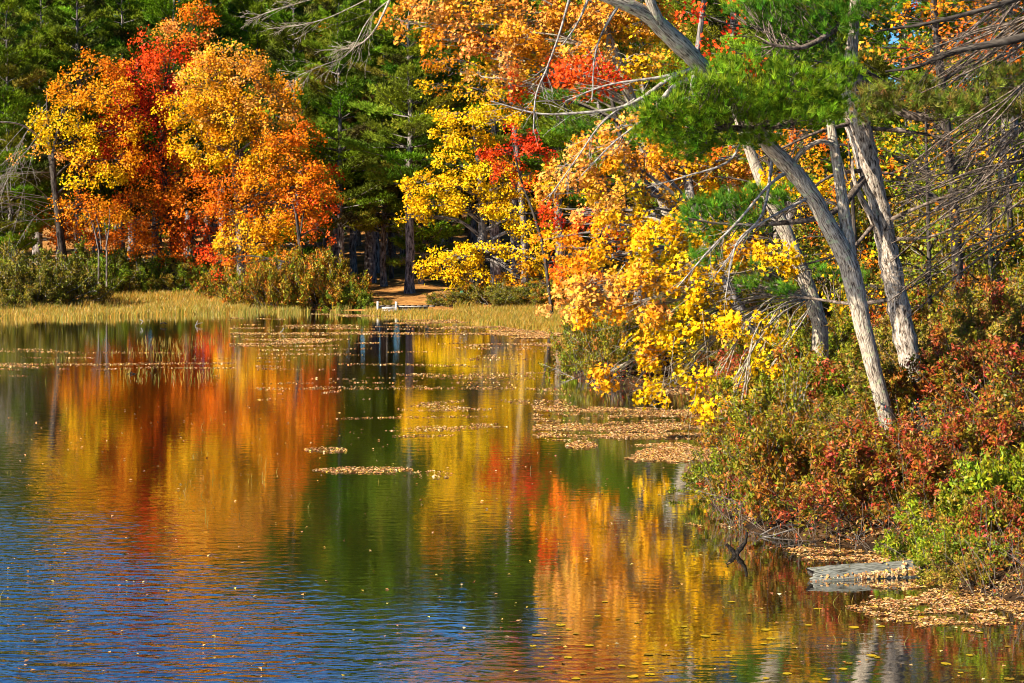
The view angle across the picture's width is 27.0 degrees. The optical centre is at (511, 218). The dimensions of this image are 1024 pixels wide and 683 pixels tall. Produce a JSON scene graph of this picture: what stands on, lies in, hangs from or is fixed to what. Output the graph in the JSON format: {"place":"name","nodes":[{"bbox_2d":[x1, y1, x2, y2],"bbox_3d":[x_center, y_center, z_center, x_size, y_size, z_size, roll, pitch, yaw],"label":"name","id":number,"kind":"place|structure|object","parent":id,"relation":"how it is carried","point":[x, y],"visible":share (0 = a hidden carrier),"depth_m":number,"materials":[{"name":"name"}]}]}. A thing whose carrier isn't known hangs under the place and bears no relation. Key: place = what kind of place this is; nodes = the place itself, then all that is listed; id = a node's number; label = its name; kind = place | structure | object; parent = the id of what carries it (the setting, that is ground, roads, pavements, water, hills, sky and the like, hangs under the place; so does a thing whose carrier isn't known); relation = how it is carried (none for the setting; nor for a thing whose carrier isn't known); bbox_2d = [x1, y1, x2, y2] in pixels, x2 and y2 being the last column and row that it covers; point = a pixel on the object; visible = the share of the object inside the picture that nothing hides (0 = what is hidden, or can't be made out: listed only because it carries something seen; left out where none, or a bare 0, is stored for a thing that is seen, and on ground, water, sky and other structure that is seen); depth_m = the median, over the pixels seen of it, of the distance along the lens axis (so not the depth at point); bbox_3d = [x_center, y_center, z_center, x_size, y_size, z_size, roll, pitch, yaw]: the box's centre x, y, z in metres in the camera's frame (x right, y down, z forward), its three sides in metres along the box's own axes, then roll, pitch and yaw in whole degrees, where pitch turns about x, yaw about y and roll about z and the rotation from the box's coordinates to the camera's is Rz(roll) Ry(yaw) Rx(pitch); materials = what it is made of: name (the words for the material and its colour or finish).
{"place":"outdoors","nodes":[
{"label":"outdoors","id":0,"kind":"place"},
{"bbox_2d":[0,308,1023,682],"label":"water","id":1,"kind":"structure","parent":0,"point":[156,540],"depth_m":30.07,"materials":[{"name":"liquid"}]},
{"bbox_2d":[0,313,1023,678],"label":"floating leaves","id":2,"kind":"object","parent":1,"relation":"on","point":[668,451],"visible":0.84,"depth_m":43.27,"materials":[{"name":"brown plant"}]},
{"bbox_2d":[806,560,917,580],"bbox_3d":[4.361,4.505,26.772,1.652,0.405,0.393,0,0,-15],"label":"log","id":3,"kind":"object","parent":1,"relation":"in","point":[832,571],"visible":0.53,"depth_m":26.64,"materials":[{"name":"grey wood"}]},
{"bbox_2d":[6,123,1023,602],"bbox_3d":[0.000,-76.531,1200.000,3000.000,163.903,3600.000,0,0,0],"label":"ground","id":4,"kind":"structure","parent":0,"point":[392,291],"depth_m":104.89,"materials":[{"name":"brown soil"}]},
{"bbox_2d":[0,0,58,259],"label":"pine tree","id":5,"kind":"object","parent":4,"relation":"on","point":[45,185],"visible":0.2,"depth_m":122.06,"materials":[{"name":"green plant"}]},
{"bbox_2d":[0,90,66,257],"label":"bare tree","id":6,"kind":"object","parent":4,"relation":"on","point":[11,172],"visible":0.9,"depth_m":117.05,"materials":[{"name":"grey plant"}]},
{"bbox_2d":[0,270,69,308],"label":"shrub","id":7,"kind":"object","parent":4,"relation":"on","point":[26,298],"visible":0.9,"depth_m":104.33,"materials":[{"name":"green plant"}]},
{"bbox_2d":[0,0,79,261],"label":"pine tree","id":8,"kind":"object","parent":4,"relation":"on","point":[22,103],"visible":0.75,"depth_m":120.46,"materials":[{"name":"green plant"}]},
{"bbox_2d":[0,251,91,307],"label":"shrub","id":9,"kind":"object","parent":4,"relation":"on","point":[15,274],"visible":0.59,"depth_m":105.19,"materials":[{"name":"green plant"}]},
{"bbox_2d":[3,0,89,258],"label":"pine tree","id":10,"kind":"object","parent":4,"relation":"on","point":[27,17],"visible":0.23,"depth_m":131.27,"materials":[{"name":"green plant"}]},
{"bbox_2d":[0,241,111,307],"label":"shrub","id":11,"kind":"object","parent":4,"relation":"on","point":[61,279],"visible":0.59,"depth_m":106.58,"materials":[{"name":"green plant"}]},
{"bbox_2d":[6,46,153,257],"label":"maple tree","id":12,"kind":"object","parent":4,"relation":"on","point":[58,211],"visible":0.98,"depth_m":116.83,"materials":[{"name":"orange plant"}]},
{"bbox_2d":[23,0,140,276],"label":"pine tree","id":13,"kind":"object","parent":4,"relation":"on","point":[66,34],"visible":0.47,"depth_m":128.23,"materials":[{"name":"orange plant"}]},
{"bbox_2d":[53,230,138,293],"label":"shrub","id":14,"kind":"object","parent":4,"relation":"on","point":[119,273],"visible":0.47,"depth_m":118.07,"materials":[{"name":"green plant"}]},
{"bbox_2d":[68,0,173,259],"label":"pine tree","id":15,"kind":"object","parent":4,"relation":"on","point":[116,29],"visible":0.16,"depth_m":132.09,"materials":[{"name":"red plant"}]},
{"bbox_2d":[88,243,169,293],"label":"shrub","id":16,"kind":"object","parent":4,"relation":"on","point":[133,283],"visible":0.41,"depth_m":118.65,"materials":[{"name":"green plant"}]},
{"bbox_2d":[116,243,192,294],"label":"shrub","id":17,"kind":"object","parent":4,"relation":"on","point":[150,266],"visible":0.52,"depth_m":118.56,"materials":[{"name":"green plant"}]},
{"bbox_2d":[84,0,235,290],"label":"maple tree","id":18,"kind":"object","parent":4,"relation":"on","point":[167,203],"visible":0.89,"depth_m":118.65,"materials":[{"name":"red plant"}]},
{"bbox_2d":[101,0,244,245],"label":"pine tree","id":19,"kind":"object","parent":4,"relation":"on","point":[166,9],"visible":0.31,"depth_m":129.27,"materials":[{"name":"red plant"}]},
{"bbox_2d":[146,254,215,293],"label":"shrub","id":20,"kind":"object","parent":4,"relation":"on","point":[166,281],"visible":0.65,"depth_m":118.17,"materials":[{"name":"green plant"}]},
{"bbox_2d":[161,0,268,264],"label":"pine tree","id":21,"kind":"object","parent":4,"relation":"on","point":[227,33],"visible":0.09,"depth_m":135.18,"materials":[{"name":"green plant"}]},
{"bbox_2d":[186,245,257,298],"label":"shrub","id":22,"kind":"object","parent":4,"relation":"on","point":[226,277],"visible":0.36,"depth_m":116.47,"materials":[{"name":"green plant"}]},
{"bbox_2d":[204,256,274,305],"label":"shrub","id":23,"kind":"object","parent":4,"relation":"on","point":[250,268],"visible":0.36,"depth_m":107.49,"materials":[{"name":"green plant"}]},
{"bbox_2d":[150,36,344,292],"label":"maple tree","id":24,"kind":"object","parent":4,"relation":"on","point":[242,186],"visible":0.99,"depth_m":113.51,"materials":[{"name":"orange plant"}]},
{"bbox_2d":[189,0,311,262],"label":"pine tree","id":25,"kind":"object","parent":4,"relation":"on","point":[238,21],"visible":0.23,"depth_m":131.18,"materials":[{"name":"orange plant"}]},
{"bbox_2d":[199,163,344,280],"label":"maple tree","id":26,"kind":"object","parent":4,"relation":"on","point":[232,261],"visible":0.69,"depth_m":111.93,"materials":[{"name":"orange plant"}]},
{"bbox_2d":[230,253,316,309],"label":"shrub","id":27,"kind":"object","parent":4,"relation":"on","point":[269,288],"visible":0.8,"depth_m":105.69,"materials":[{"name":"green plant"}]},
{"bbox_2d":[0,286,592,332],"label":"marsh grass","id":28,"kind":"structure","parent":4,"relation":"on","point":[517,316],"depth_m":100.55,"materials":[{"name":"yellow plant"}]},
{"bbox_2d":[239,0,353,261],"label":"pine tree","id":29,"kind":"object","parent":4,"relation":"on","point":[276,42],"visible":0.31,"depth_m":127.22,"materials":[{"name":"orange plant"}]},
{"bbox_2d":[257,237,361,309],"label":"shrub","id":30,"kind":"object","parent":4,"relation":"on","point":[296,259],"visible":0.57,"depth_m":106.10,"materials":[{"name":"green plant"}]},
{"bbox_2d":[274,251,363,309],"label":"shrub","id":31,"kind":"object","parent":4,"relation":"on","point":[313,268],"visible":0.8,"depth_m":105.26,"materials":[{"name":"green plant"}]},
{"bbox_2d":[298,239,378,302],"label":"shrub","id":32,"kind":"object","parent":4,"relation":"on","point":[326,256],"visible":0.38,"depth_m":109.58,"materials":[{"name":"green plant"}]},
{"bbox_2d":[277,0,401,271],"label":"pine tree","id":33,"kind":"object","parent":4,"relation":"on","point":[355,84],"visible":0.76,"depth_m":123.09,"materials":[{"name":"green plant"}]},
{"bbox_2d":[285,0,433,283],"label":"pine tree","id":34,"kind":"object","parent":4,"relation":"on","point":[370,247],"visible":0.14,"depth_m":129.19,"materials":[{"name":"green plant"}]},
{"bbox_2d":[331,9,432,286],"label":"pine tree","id":35,"kind":"object","parent":4,"relation":"on","point":[384,214],"visible":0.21,"depth_m":126.64,"materials":[{"name":"green plant"}]},
{"bbox_2d":[338,0,473,293],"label":"pine tree","id":36,"kind":"object","parent":4,"relation":"on","point":[401,65],"visible":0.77,"depth_m":117.33,"materials":[{"name":"green plant"}]},
{"bbox_2d":[376,23,473,283],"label":"pine tree","id":37,"kind":"object","parent":4,"relation":"on","point":[424,236],"visible":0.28,"depth_m":125.27,"materials":[{"name":"green plant"}]},
{"bbox_2d":[239,0,699,310],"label":"maple tree","id":38,"kind":"object","parent":4,"relation":"on","point":[572,66],"visible":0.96,"depth_m":61.48,"materials":[{"name":"orange plant"}]},
{"bbox_2d":[390,98,572,299],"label":"maple tree","id":39,"kind":"object","parent":4,"relation":"on","point":[479,255],"visible":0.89,"depth_m":107.72,"materials":[{"name":"yellow plant"}]},
{"bbox_2d":[414,47,550,289],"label":"maple tree","id":40,"kind":"object","parent":4,"relation":"on","point":[440,67],"visible":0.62,"depth_m":113.19,"materials":[{"name":"yellow plant"}]},
{"bbox_2d":[424,0,544,284],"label":"pine tree","id":41,"kind":"object","parent":4,"relation":"on","point":[501,137],"visible":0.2,"depth_m":119.38,"materials":[{"name":"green plant"}]},
{"bbox_2d":[446,278,536,305],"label":"shrub","id":42,"kind":"object","parent":4,"relation":"on","point":[510,298],"visible":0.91,"depth_m":106.03,"materials":[{"name":"green plant"}]},
{"bbox_2d":[449,0,561,287],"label":"pine tree","id":43,"kind":"object","parent":4,"relation":"on","point":[514,203],"visible":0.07,"depth_m":123.73,"materials":[{"name":"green plant"}]},
{"bbox_2d":[475,121,558,313],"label":"maple tree","id":44,"kind":"object","parent":4,"relation":"on","point":[489,155],"visible":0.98,"depth_m":97.96,"materials":[{"name":"red plant"}]},
{"bbox_2d":[502,0,608,281],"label":"pine tree","id":45,"kind":"object","parent":4,"relation":"on","point":[532,160],"visible":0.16,"depth_m":117.19,"materials":[{"name":"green plant"}]},
{"bbox_2d":[519,6,626,266],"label":"pine tree","id":46,"kind":"object","parent":4,"relation":"on","point":[573,204],"visible":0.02,"depth_m":141.71,"materials":[{"name":"orange plant"}]},
{"bbox_2d":[537,287,629,377],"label":"shrub","id":47,"kind":"object","parent":4,"relation":"on","point":[557,347],"visible":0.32,"depth_m":59.65,"materials":[{"name":"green plant"}]},
{"bbox_2d":[518,0,654,296],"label":"pine tree","id":48,"kind":"object","parent":4,"relation":"on","point":[557,138],"visible":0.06,"depth_m":111.42,"materials":[{"name":"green plant"}]},
{"bbox_2d":[534,72,667,319],"bbox_3d":[2.117,-0.836,63.271,3.708,8.874,10.718,0,0,12],"label":"tree","id":49,"kind":"object","parent":4,"relation":"on","point":[591,125],"visible":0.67,"depth_m":58.60,"materials":[{"name":"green plant"}]},
{"bbox_2d":[568,291,658,374],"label":"shrub","id":50,"kind":"object","parent":4,"relation":"on","point":[611,337],"visible":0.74,"depth_m":58.07,"materials":[{"name":"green plant"}]},
{"bbox_2d":[553,0,689,302],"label":"pine tree","id":51,"kind":"object","parent":4,"relation":"on","point":[606,100],"visible":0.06,"depth_m":104.03,"materials":[{"name":"orange plant"}]},
{"bbox_2d":[529,0,783,334],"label":"maple tree","id":52,"kind":"object","parent":4,"relation":"on","point":[608,220],"visible":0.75,"depth_m":55.33,"materials":[{"name":"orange plant"}]},
{"bbox_2d":[535,119,838,433],"bbox_3d":[3.494,1.329,42.001,6.128,6.885,5.039,0,0,0],"label":"maple tree","id":53,"kind":"object","parent":4,"relation":"on","point":[580,292],"visible":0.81,"depth_m":42.83,"materials":[{"name":"yellow plant"}]},
{"bbox_2d":[617,0,761,291],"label":"pine tree","id":54,"kind":"object","parent":4,"relation":"on","point":[639,94],"visible":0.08,"depth_m":99.48,"materials":[{"name":"orange plant"}]},
{"bbox_2d":[484,0,895,430],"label":"leaning tree","id":55,"kind":"object","parent":4,"relation":"on","point":[840,240],"visible":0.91,"depth_m":33.81,"materials":[{"name":"grey plant"}]},
{"bbox_2d":[667,426,745,497],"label":"shrub","id":56,"kind":"object","parent":4,"relation":"on","point":[698,469],"visible":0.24,"depth_m":34.28,"materials":[{"name":"green plant"}]},
{"bbox_2d":[640,0,809,259],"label":"pine tree","id":57,"kind":"object","parent":4,"relation":"on","point":[693,28],"visible":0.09,"depth_m":91.38,"materials":[{"name":"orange plant"}]},
{"bbox_2d":[672,264,805,372],"bbox_3d":[5.928,2.832,57.609,3.171,3.379,4.305,0,0,-36],"label":"shrub","id":58,"kind":"object","parent":4,"relation":"on","point":[716,344],"visible":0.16,"depth_m":57.04,"materials":[{"name":"yellow plant"}]},
{"bbox_2d":[699,340,826,455],"bbox_3d":[4.717,3.266,38.352,2.947,2.204,2.681,0,0,39],"label":"shrub","id":59,"kind":"object","parent":4,"relation":"on","point":[764,394],"visible":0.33,"depth_m":38.40,"materials":[{"name":"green plant"}]},
{"bbox_2d":[696,392,833,452],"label":"shrub","id":60,"kind":"object","parent":4,"relation":"on","point":[760,420],"visible":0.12,"depth_m":36.46,"materials":[{"name":"green plant"}]},
{"bbox_2d":[717,265,834,373],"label":"shrub","id":61,"kind":"object","parent":4,"relation":"on","point":[739,348],"visible":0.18,"depth_m":53.15,"materials":[{"name":"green plant"}]},
{"bbox_2d":[707,342,844,419],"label":"shrub","id":62,"kind":"object","parent":4,"relation":"on","point":[726,383],"visible":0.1,"depth_m":40.30,"materials":[{"name":"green plant"}]},
{"bbox_2d":[687,114,865,353],"bbox_3d":[6.984,0.427,57.194,4.614,7.244,3.803,0,0,0],"label":"young tree","id":63,"kind":"object","parent":4,"relation":"on","point":[775,171],"visible":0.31,"depth_m":56.95,"materials":[{"name":"green plant"}]},
{"bbox_2d":[683,366,887,509],"bbox_3d":[4.157,3.305,31.879,2.389,2.166,2.626,0,0,39],"label":"shrub","id":64,"kind":"object","parent":4,"relation":"on","point":[781,428],"visible":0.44,"depth_m":31.74,"materials":[{"name":"green plant"}]},
{"bbox_2d":[704,0,881,238],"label":"pine tree","id":65,"kind":"object","parent":4,"relation":"on","point":[738,45],"visible":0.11,"depth_m":85.30,"materials":[{"name":"green plant"}]},
{"bbox_2d":[743,303,850,389],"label":"shrub","id":66,"kind":"object","parent":4,"relation":"on","point":[835,341],"visible":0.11,"depth_m":44.96,"materials":[{"name":"green plant"}]},
{"bbox_2d":[571,272,1023,599],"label":"undergrowth","id":67,"kind":"object","parent":4,"relation":"on","point":[991,541],"visible":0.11,"depth_m":30.02,"materials":[{"name":"brown plant"}]},
{"bbox_2d":[713,396,889,520],"bbox_3d":[4.250,3.576,30.913,2.960,1.981,2.890,0,0,-23],"label":"shrub","id":68,"kind":"object","parent":4,"relation":"on","point":[813,447],"visible":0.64,"depth_m":30.86,"materials":[{"name":"red plant"}]},
{"bbox_2d":[771,343,872,424],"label":"shrub","id":69,"kind":"object","parent":4,"relation":"on","point":[826,368],"visible":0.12,"depth_m":39.79,"materials":[{"name":"green plant"}]},
{"bbox_2d":[623,0,1023,411],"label":"pine tree","id":70,"kind":"object","parent":4,"relation":"on","point":[821,101],"visible":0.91,"depth_m":35.52,"materials":[{"name":"green plant"}]},
{"bbox_2d":[775,344,893,420],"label":"shrub","id":71,"kind":"object","parent":4,"relation":"on","point":[834,390],"visible":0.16,"depth_m":39.17,"materials":[{"name":"green plant"}]},
{"bbox_2d":[766,130,912,336],"bbox_3d":[7.187,0.789,47.825,3.364,5.756,3.813,0,0,0],"label":"young tree","id":72,"kind":"object","parent":4,"relation":"on","point":[853,220],"visible":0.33,"depth_m":47.65,"materials":[{"name":"yellow plant"}]},
{"bbox_2d":[778,14,918,231],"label":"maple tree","id":73,"kind":"object","parent":4,"relation":"on","point":[891,141],"visible":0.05,"depth_m":89.06,"materials":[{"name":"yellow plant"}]},
{"bbox_2d":[675,0,1023,297],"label":"maple tree","id":74,"kind":"object","parent":4,"relation":"on","point":[934,5],"visible":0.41,"depth_m":51.87,"materials":[{"name":"orange plant"}]},
{"bbox_2d":[781,246,934,321],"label":"shrub","id":75,"kind":"object","parent":4,"relation":"on","point":[879,279],"visible":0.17,"depth_m":57.74,"materials":[{"name":"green plant"}]},
{"bbox_2d":[774,419,960,530],"bbox_3d":[5.133,3.696,29.995,3.291,1.602,2.241,0,0,-15],"label":"shrub","id":76,"kind":"object","parent":4,"relation":"on","point":[848,470],"visible":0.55,"depth_m":29.68,"materials":[{"name":"red plant"}]},
{"bbox_2d":[791,202,946,297],"bbox_3d":[9.991,1.021,61.732,4.797,3.311,5.272,0,0,38],"label":"shrub","id":77,"kind":"object","parent":4,"relation":"on","point":[799,230],"visible":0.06,"depth_m":62.24,"materials":[{"name":"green plant"}]},
{"bbox_2d":[805,151,942,304],"bbox_3d":[10.154,0.289,61.203,4.217,5.128,4.635,0,0,-38],"label":"young tree","id":78,"kind":"object","parent":4,"relation":"on","point":[870,235],"visible":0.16,"depth_m":60.49,"materials":[{"name":"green plant"}]},
{"bbox_2d":[811,410,969,525],"bbox_3d":[5.397,3.492,30.177,2.135,1.602,3.134,0,0,-9],"label":"shrub","id":79,"kind":"object","parent":4,"relation":"on","point":[924,465],"visible":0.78,"depth_m":29.78,"materials":[{"name":"red plant"}]},
{"bbox_2d":[805,0,989,205],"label":"pine tree","id":80,"kind":"object","parent":4,"relation":"on","point":[875,63],"visible":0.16,"depth_m":83.25,"materials":[{"name":"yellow plant"}]},
{"bbox_2d":[832,319,986,399],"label":"shrub","id":81,"kind":"object","parent":4,"relation":"on","point":[863,375],"visible":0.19,"depth_m":37.95,"materials":[{"name":"green plant"}]},
{"bbox_2d":[872,517,967,575],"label":"shrub","id":82,"kind":"object","parent":4,"relation":"on","point":[911,543],"visible":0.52,"depth_m":27.35,"materials":[{"name":"green plant"}]},
{"bbox_2d":[868,96,978,311],"bbox_3d":[9.142,0.172,47.315,2.608,5.980,3.693,0,0,27],"label":"young tree","id":83,"kind":"object","parent":4,"relation":"on","point":[930,245],"visible":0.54,"depth_m":46.98,"materials":[{"name":"yellow plant"}]},
{"bbox_2d":[843,335,1014,427],"bbox_3d":[6.779,2.703,34.393,3.028,1.610,3.101,0,0,20],"label":"shrub","id":84,"kind":"object","parent":4,"relation":"on","point":[898,379],"visible":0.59,"depth_m":34.22,"materials":[{"name":"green plant"}]},
{"bbox_2d":[858,0,1023,318],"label":"bare tree","id":85,"kind":"object","parent":4,"relation":"on","point":[999,41],"visible":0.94,"depth_m":35.68,"materials":[{"name":"grey plant"}]},
{"bbox_2d":[892,478,993,538],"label":"shrub","id":86,"kind":"object","parent":4,"relation":"on","point":[913,501],"visible":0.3,"depth_m":28.24,"materials":[{"name":"green plant"}]},
{"bbox_2d":[879,0,1023,231],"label":"young tree","id":87,"kind":"object","parent":4,"relation":"on","point":[1010,213],"visible":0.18,"depth_m":54.97,"materials":[{"name":"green plant"}]},
{"bbox_2d":[907,551,996,595],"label":"shrub","id":88,"kind":"object","parent":4,"relation":"on","point":[931,578],"visible":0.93,"depth_m":25.75,"materials":[{"name":"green plant"}]},
{"bbox_2d":[888,0,1023,221],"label":"tree","id":89,"kind":"object","parent":4,"relation":"on","point":[897,74],"visible":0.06,"depth_m":79.06,"materials":[{"name":"yellow plant"}]},
{"bbox_2d":[895,392,1023,489],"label":"shrub","id":90,"kind":"object","parent":4,"relation":"on","point":[984,426],"visible":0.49,"depth_m":30.15,"materials":[{"name":"red plant"}]},
{"bbox_2d":[911,513,1010,571],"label":"shrub","id":91,"kind":"object","parent":4,"relation":"on","point":[919,560],"visible":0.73,"depth_m":26.35,"materials":[{"name":"green plant"}]},
{"bbox_2d":[899,0,1023,201],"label":"pine tree","id":92,"kind":"object","parent":4,"relation":"on","point":[1013,124],"visible":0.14,"depth_m":65.81,"materials":[{"name":"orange plant"}]},
{"bbox_2d":[901,173,1023,304],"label":"shrub","id":93,"kind":"object","parent":4,"relation":"on","point":[1018,210],"visible":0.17,"depth_m":54.99,"materials":[{"name":"yellow plant"}]},
{"bbox_2d":[907,321,1023,407],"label":"shrub","id":94,"kind":"object","parent":4,"relation":"on","point":[1013,355],"visible":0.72,"depth_m":33.99,"materials":[{"name":"red plant"}]},
{"bbox_2d":[917,285,1023,369],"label":"shrub","id":95,"kind":"object","parent":4,"relation":"on","point":[974,329],"visible":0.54,"depth_m":37.96,"materials":[{"name":"green plant"}]},
{"bbox_2d":[919,485,1023,567],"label":"shrub","id":96,"kind":"object","parent":4,"relation":"on","point":[996,492],"visible":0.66,"depth_m":26.74,"materials":[{"name":"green plant"}]},
{"bbox_2d":[919,248,1023,330],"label":"shrub","id":97,"kind":"object","parent":4,"relation":"on","point":[977,293],"visible":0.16,"depth_m":44.89,"materials":[{"name":"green plant"}]},
{"bbox_2d":[930,80,1023,294],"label":"young tree","id":98,"kind":"object","parent":4,"relation":"on","point":[991,267],"visible":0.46,"depth_m":49.82,"materials":[{"name":"yellow plant"}]},
{"bbox_2d":[942,439,1023,535],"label":"shrub","id":99,"kind":"object","parent":4,"relation":"on","point":[979,479],"visible":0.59,"depth_m":27.76,"materials":[{"name":"green plant"}]},
{"bbox_2d":[944,354,1023,456],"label":"shrub","id":100,"kind":"object","parent":4,"relation":"on","point":[1002,393],"visible":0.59,"depth_m":30.22,"materials":[{"name":"red plant"}]},
{"bbox_2d":[948,270,1023,361],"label":"shrub","id":101,"kind":"object","parent":4,"relation":"on","point":[997,297],"visible":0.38,"depth_m":38.66,"materials":[{"name":"red plant"}]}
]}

